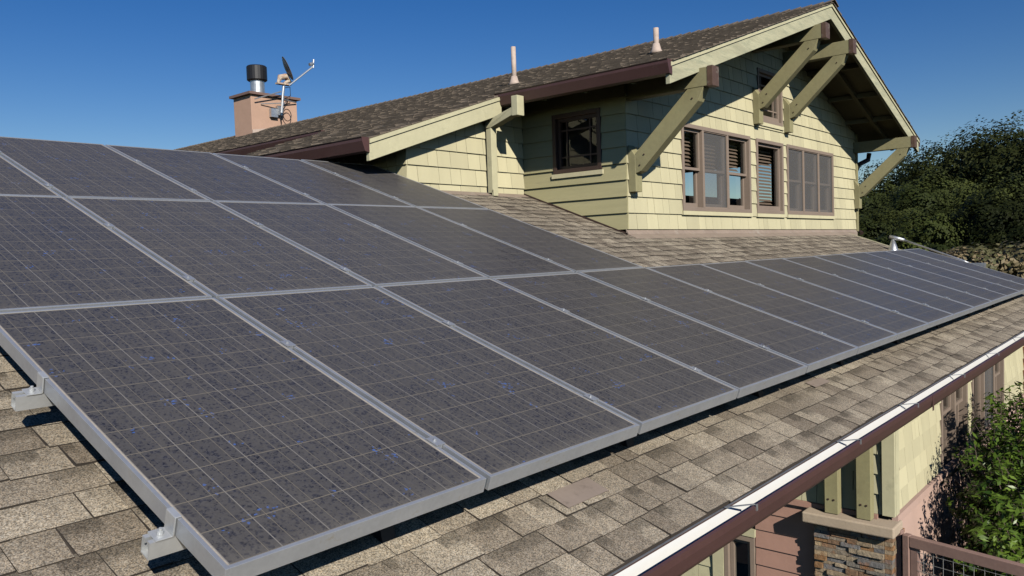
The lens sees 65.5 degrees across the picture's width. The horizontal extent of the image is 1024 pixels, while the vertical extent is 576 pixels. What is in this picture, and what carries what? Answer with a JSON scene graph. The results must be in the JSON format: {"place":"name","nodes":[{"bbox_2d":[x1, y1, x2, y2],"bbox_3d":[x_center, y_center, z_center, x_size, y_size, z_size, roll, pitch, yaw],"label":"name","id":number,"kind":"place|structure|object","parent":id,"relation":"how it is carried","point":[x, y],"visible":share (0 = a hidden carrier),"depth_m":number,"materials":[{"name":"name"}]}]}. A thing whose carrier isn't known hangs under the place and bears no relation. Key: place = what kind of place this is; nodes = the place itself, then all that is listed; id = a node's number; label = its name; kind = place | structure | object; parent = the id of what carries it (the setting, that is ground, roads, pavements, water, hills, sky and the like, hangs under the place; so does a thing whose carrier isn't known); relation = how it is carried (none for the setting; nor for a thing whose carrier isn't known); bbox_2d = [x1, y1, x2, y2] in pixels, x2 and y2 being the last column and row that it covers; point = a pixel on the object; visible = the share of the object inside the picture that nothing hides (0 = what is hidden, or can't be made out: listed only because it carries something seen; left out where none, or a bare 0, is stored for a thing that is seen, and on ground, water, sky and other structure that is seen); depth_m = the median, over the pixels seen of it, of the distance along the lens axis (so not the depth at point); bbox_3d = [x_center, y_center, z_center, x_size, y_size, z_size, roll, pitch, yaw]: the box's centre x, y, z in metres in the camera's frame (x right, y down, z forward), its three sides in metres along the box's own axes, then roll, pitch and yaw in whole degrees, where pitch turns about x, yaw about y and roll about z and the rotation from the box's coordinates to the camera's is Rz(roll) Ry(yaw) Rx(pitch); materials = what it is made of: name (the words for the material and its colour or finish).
{"place":"outdoors","nodes":[
{"label":"outdoors","id":0,"kind":"place"},
{"bbox_2d":[0,0,1023,201],"label":"sky","id":1,"kind":"structure","parent":0,"point":[159,74],"materials":[{"name":"blue"}]},
{"bbox_2d":[736,541,747,575],"bbox_3d":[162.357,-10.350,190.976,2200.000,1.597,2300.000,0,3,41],"label":"ground","id":2,"kind":"structure","parent":0,"point":[741,558],"depth_m":10.93,"materials":[{"name":"black"}]},
{"bbox_2d":[0,0,1023,575],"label":"house","id":3,"kind":"structure","parent":2,"relation":"on","point":[850,466],"depth_m":7.34,"materials":[{"name":"wood"}]},
{"bbox_2d":[0,151,337,174],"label":"mounting rail","id":4,"kind":"object","parent":3,"relation":"attached to","point":[136,160],"visible":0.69,"depth_m":6.16,"materials":[{"name":"metal"}]},
{"bbox_2d":[0,155,61,196],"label":"solar panel","id":5,"kind":"object","parent":4,"relation":"attached to","point":[15,179],"visible":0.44,"depth_m":4.34,"materials":[{"name":"glass"}]},
{"bbox_2d":[301,159,487,208],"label":"solar panel","id":6,"kind":"object","parent":4,"relation":"attached to","point":[400,187],"visible":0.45,"depth_m":6.92,"materials":[{"name":"glass"}]},
{"bbox_2d":[44,183,396,198],"bbox_3d":[-1.743,-0.573,5.388,0.100,0.179,4.353,0,3,41],"label":"mounting rail","id":7,"kind":"object","parent":3,"relation":"attached to","point":[50,186],"visible":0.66,"depth_m":5.04,"materials":[{"name":"metal"}]},
{"bbox_2d":[0,136,209,200],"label":"solar panel","id":8,"kind":"object","parent":7,"relation":"attached to","point":[65,169],"visible":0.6,"depth_m":4.96,"materials":[{"name":"glass"}]},
{"bbox_2d":[105,145,323,203],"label":"solar panel","id":9,"kind":"object","parent":7,"relation":"attached to","point":[211,177],"visible":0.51,"depth_m":5.63,"materials":[{"name":"glass"}]},
{"bbox_2d":[213,153,414,206],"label":"solar panel","id":10,"kind":"object","parent":7,"relation":"attached to","point":[319,184],"visible":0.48,"depth_m":6.28,"materials":[{"name":"glass"}]},
{"bbox_2d":[254,56,313,124],"bbox_3d":[-5.337,-4.644,18.742,0.512,1.626,1.447,0,3,41],"label":"satellite dish","id":11,"kind":"object","parent":3,"relation":"attached to","point":[278,110],"visible":1,"depth_m":18.75,"materials":[{"name":"grey paint"}]},
{"bbox_2d":[103,222,465,228],"bbox_3d":[-1.173,-0.304,4.907,0.102,0.200,4.367,0,3,41],"label":"mounting rail","id":12,"kind":"object","parent":3,"relation":"attached to","point":[110,225],"visible":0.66,"depth_m":4.57,"materials":[{"name":"metal"}]},
{"bbox_2d":[67,197,371,298],"bbox_3d":[-1.540,-0.229,4.101,1.585,0.046,0.826,24,19,37],"label":"solar panel","id":13,"kind":"object","parent":12,"relation":"attached to","point":[215,250],"visible":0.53,"depth_m":3.99,"materials":[{"name":"glass"}]},
{"bbox_2d":[182,258,552,282],"bbox_3d":[-0.575,-0.028,4.423,0.101,0.221,4.353,0,3,41],"label":"mounting rail","id":14,"kind":"object","parent":3,"relation":"attached to","point":[189,278],"visible":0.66,"depth_m":4.07,"materials":[{"name":"metal"}]},
{"bbox_2d":[0,195,211,311],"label":"solar panel","id":15,"kind":"object","parent":14,"relation":"attached to","point":[59,252],"visible":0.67,"depth_m":3.34,"materials":[{"name":"glass"}]},
{"bbox_2d":[215,201,487,286],"bbox_3d":[-0.990,-0.278,4.740,1.585,0.046,0.826,24,19,37],"label":"solar panel","id":16,"kind":"object","parent":14,"relation":"attached to","point":[374,256],"visible":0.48,"depth_m":4.64,"materials":[{"name":"glass"}]},
{"bbox_2d":[328,204,574,278],"bbox_3d":[-0.439,-0.326,5.379,1.585,0.048,0.826,24,19,37],"label":"solar panel","id":17,"kind":"object","parent":14,"relation":"attached to","point":[482,254],"visible":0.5,"depth_m":5.29,"materials":[{"name":"glass"}]},
{"bbox_2d":[418,207,641,272],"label":"solar panel","id":18,"kind":"object","parent":14,"relation":"attached to","point":[576,257],"visible":0.64,"depth_m":5.95,"materials":[{"name":"glass"}]},
{"bbox_2d":[11,261,944,411],"bbox_3d":[2.470,0.031,6.821,0.098,0.238,11.972,0,3,41],"label":"mounting rail","id":19,"kind":"object","parent":3,"relation":"attached to","point":[31,397],"visible":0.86,"depth_m":2.33,"materials":[{"name":"metal"}]},
{"bbox_2d":[842,252,1006,304],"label":"solar panel","id":20,"kind":"object","parent":19,"relation":"attached to","point":[993,297],"visible":0.83,"depth_m":8.83,"materials":[{"name":"glass"}]},
{"bbox_2d":[141,280,1013,560],"bbox_3d":[3.067,0.305,6.337,0.096,0.264,11.958,0,3,41],"label":"mounting rail","id":21,"kind":"object","parent":3,"relation":"attached to","point":[160,541],"visible":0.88,"depth_m":1.85,"materials":[{"name":"metal"}]},
{"bbox_2d":[0,298,486,575],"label":"solar panel","id":22,"kind":"object","parent":21,"relation":"attached to","point":[241,445],"visible":1,"depth_m":2.30,"materials":[{"name":"glass"}]},
{"bbox_2d":[1,155,486,487],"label":"joint strip","id":23,"kind":"object","parent":21,"relation":"attached to","point":[267,332],"visible":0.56,"depth_m":3.12,"materials":[{"name":"grey metal"}]},
{"bbox_2d":[218,287,639,489],"bbox_3d":[-0.374,0.296,3.135,1.585,0.046,0.826,24,19,37],"label":"solar panel","id":24,"kind":"object","parent":21,"relation":"attached to","point":[495,418],"visible":0.85,"depth_m":2.98,"materials":[{"name":"glass"}]},
{"bbox_2d":[377,278,737,433],"bbox_3d":[0.176,0.247,3.774,1.585,0.046,0.826,24,19,37],"label":"solar panel","id":25,"kind":"object","parent":21,"relation":"attached to","point":[645,389],"visible":0.86,"depth_m":3.64,"materials":[{"name":"glass"}]},
{"bbox_2d":[492,273,807,397],"bbox_3d":[0.727,0.202,4.414,1.585,0.047,0.826,24,18,37],"label":"solar panel","id":26,"kind":"object","parent":21,"relation":"attached to","point":[744,367],"visible":0.8,"depth_m":4.30,"materials":[{"name":"glass"}]},
{"bbox_2d":[579,267,857,372],"bbox_3d":[1.278,0.152,5.053,1.585,0.047,0.826,24,19,37],"label":"solar panel","id":27,"kind":"object","parent":21,"relation":"attached to","point":[812,350],"visible":0.8,"depth_m":4.95,"materials":[{"name":"glass"}]},
{"bbox_2d":[646,264,897,353],"bbox_3d":[1.828,0.106,5.692,1.585,0.046,0.826,24,19,37],"label":"solar panel","id":28,"kind":"object","parent":21,"relation":"attached to","point":[862,336],"visible":0.79,"depth_m":5.61,"materials":[{"name":"glass"}]},
{"bbox_2d":[702,261,928,339],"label":"solar panel","id":29,"kind":"object","parent":21,"relation":"attached to","point":[901,326],"visible":0.77,"depth_m":6.25,"materials":[{"name":"glass"}]},
{"bbox_2d":[745,258,953,328],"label":"solar panel","id":30,"kind":"object","parent":21,"relation":"attached to","point":[931,316],"visible":0.77,"depth_m":6.89,"materials":[{"name":"glass"}]},
{"bbox_2d":[782,256,974,318],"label":"solar panel","id":31,"kind":"object","parent":21,"relation":"attached to","point":[957,309],"visible":0.78,"depth_m":7.54,"materials":[{"name":"glass"}]},
{"bbox_2d":[814,254,991,311],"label":"solar panel","id":32,"kind":"object","parent":21,"relation":"attached to","point":[977,302],"visible":0.77,"depth_m":8.19,"materials":[{"name":"glass"}]},
{"bbox_2d":[865,251,1019,298],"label":"solar panel","id":33,"kind":"object","parent":21,"relation":"attached to","point":[1007,291],"visible":0.78,"depth_m":9.48,"materials":[{"name":"glass"}]},
{"bbox_2d":[886,250,1023,294],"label":"solar panel","id":34,"kind":"object","parent":21,"relation":"attached to","point":[971,273],"visible":0.78,"depth_m":10.14,"materials":[{"name":"glass"}]},
{"bbox_2d":[904,248,1023,284],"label":"solar panel","id":35,"kind":"object","parent":21,"relation":"attached to","point":[977,268],"visible":0.66,"depth_m":10.82,"materials":[{"name":"glass"}]},
{"bbox_2d":[551,107,603,178],"bbox_3d":[0.710,-1.517,8.406,0.660,0.680,0.134,0,3,41],"label":"window","id":36,"kind":"structure","parent":3,"relation":"in","point":[559,170],"depth_m":8.41,"materials":[{"name":"brown paint"}]},
{"bbox_2d":[548,477,607,507],"bbox_3d":[0.235,0.721,2.811,0.091,0.034,0.240,0,3,41],"label":"flashing plate","id":37,"kind":"object","parent":3,"relation":"on","point":[577,492],"visible":1,"depth_m":2.80,"materials":[{"name":"beige metal"}]},
{"bbox_2d":[680,123,752,216],"bbox_3d":[2.421,-1.378,9.576,0.179,1.025,1.830,0,3,41],"label":"window","id":38,"kind":"structure","parent":3,"relation":"in","point":[711,189],"depth_m":9.47,"materials":[{"name":"brown wood"}]},
{"bbox_2d":[724,535,755,575],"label":"window","id":39,"kind":"structure","parent":3,"relation":"in","point":[730,549],"depth_m":7.48,"materials":[{"name":"brown wood"}]},
{"bbox_2d":[756,67,783,130],"bbox_3d":[3.423,-2.521,10.697,0.134,0.740,0.840,0,3,41],"label":"window","id":40,"kind":"structure","parent":3,"relation":"in","point":[776,121],"depth_m":10.77,"materials":[{"name":"brown wood"}]},
{"bbox_2d":[755,138,785,217],"bbox_3d":[3.415,-1.461,10.730,0.179,1.020,0.920,0,3,41],"label":"window","id":41,"kind":"structure","parent":3,"relation":"in","point":[778,210],"depth_m":10.93,"materials":[{"name":"brown wood"}]},
{"bbox_2d":[786,144,834,218],"bbox_3d":[4.416,-1.548,11.857,0.134,1.025,1.900,0,3,41],"label":"window","id":42,"kind":"structure","parent":3,"relation":"in","point":[810,172],"depth_m":11.79,"materials":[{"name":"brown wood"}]},
{"bbox_2d":[806,377,829,386],"bbox_3d":[1.824,0.561,4.741,0.061,0.023,0.240,0,3,41],"label":"flashing plate","id":43,"kind":"object","parent":3,"relation":"on","point":[819,381],"visible":1,"depth_m":4.74,"materials":[{"name":"beige metal"}]},
{"bbox_2d":[888,235,985,266],"bbox_3d":[6.250,-0.554,11.770,1.304,0.508,0.174,0,3,41],"label":"vent conduit","id":44,"kind":"object","parent":3,"relation":"on","point":[892,246],"visible":0.77,"depth_m":11.95,"materials":[{"name":"metal"}]},
{"bbox_2d":[940,383,967,484],"bbox_3d":[4.496,1.224,8.186,0.128,1.324,1.144,0,3,41],"label":"window","id":45,"kind":"structure","parent":3,"relation":"in","point":[954,408],"depth_m":8.18,"materials":[{"name":"brown wood"}]},
{"bbox_2d":[971,359,1003,453],"bbox_3d":[5.652,1.125,9.529,0.128,1.324,1.874,0,3,41],"label":"window","id":46,"kind":"structure","parent":3,"relation":"in","point":[991,381],"depth_m":9.40,"materials":[{"name":"beige plastic"}]},
{"bbox_2d":[857,200,944,242],"bbox_3d":[16.305,-0.447,32.518,7.768,6.497,8.480,-2,3,2],"label":"oak tree","id":47,"kind":"object","parent":2,"relation":"on","point":[864,222],"visible":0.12,"depth_m":31.00,"materials":[{"name":"green plant"}]},
{"bbox_2d":[858,170,977,215],"bbox_3d":[19.706,-1.510,37.042,9.875,8.290,10.798,0,3,35],"label":"oak tree","id":48,"kind":"object","parent":2,"relation":"on","point":[875,198],"visible":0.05,"depth_m":36.82,"materials":[{"name":"green plant"}]},
{"bbox_2d":[860,196,986,243],"bbox_3d":[16.226,-0.510,32.571,8.370,6.470,7.774,-2,3,5],"label":"oak tree","id":49,"kind":"object","parent":2,"relation":"on","point":[895,215],"visible":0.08,"depth_m":31.10,"materials":[{"name":"green plant"}]},
{"bbox_2d":[858,142,1019,199],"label":"oak tree","id":50,"kind":"object","parent":2,"relation":"on","point":[893,177],"visible":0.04,"depth_m":41.53,"materials":[{"name":"green plant"}]},
{"bbox_2d":[863,203,1021,253],"bbox_3d":[14.527,0.105,27.126,7.300,6.027,6.754,-1,3,26],"label":"oak tree","id":51,"kind":"object","parent":2,"relation":"on","point":[931,226],"visible":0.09,"depth_m":26.47,"materials":[{"name":"green plant"}]},
{"bbox_2d":[878,164,1023,219],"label":"oak tree","id":52,"kind":"object","parent":2,"relation":"on","point":[957,194],"visible":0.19,"depth_m":32.88,"materials":[{"name":"green plant"}]},
{"bbox_2d":[880,121,1023,190],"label":"oak tree","id":53,"kind":"object","parent":2,"relation":"on","point":[942,168],"visible":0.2,"depth_m":37.59,"materials":[{"name":"green plant"}]},
{"bbox_2d":[895,529,1023,575],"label":"wire fence","id":54,"kind":"object","parent":2,"relation":"on","point":[909,546],"visible":0.91,"depth_m":6.25,"materials":[{"name":"brown paint"}]},
{"bbox_2d":[908,109,1023,188],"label":"oak tree","id":55,"kind":"object","parent":2,"relation":"on","point":[992,160],"visible":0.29,"depth_m":36.46,"materials":[{"name":"green plant"}]},
{"bbox_2d":[933,240,1023,277],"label":"flowering bush","id":56,"kind":"object","parent":2,"relation":"on","point":[1010,260],"visible":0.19,"depth_m":14.69,"materials":[{"name":"green plant"}]},
{"bbox_2d":[939,173,1023,251],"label":"oak tree","id":57,"kind":"object","parent":2,"relation":"on","point":[1004,216],"visible":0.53,"depth_m":25.70,"materials":[{"name":"green plant"}]},
{"bbox_2d":[941,378,1023,575],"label":"leafy shrub","id":58,"kind":"object","parent":2,"relation":"on","point":[996,494],"visible":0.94,"depth_m":7.06,"materials":[{"name":"green plant"}]},
{"bbox_2d":[947,209,1023,248],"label":"oak tree","id":59,"kind":"object","parent":2,"relation":"on","point":[969,241],"visible":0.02,"depth_m":25.57,"materials":[{"name":"green plant"}]},
{"bbox_2d":[994,133,1023,184],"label":"oak tree","id":60,"kind":"object","parent":2,"relation":"on","point":[1016,147],"visible":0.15,"depth_m":34.24,"materials":[{"name":"green plant"}]}
]}

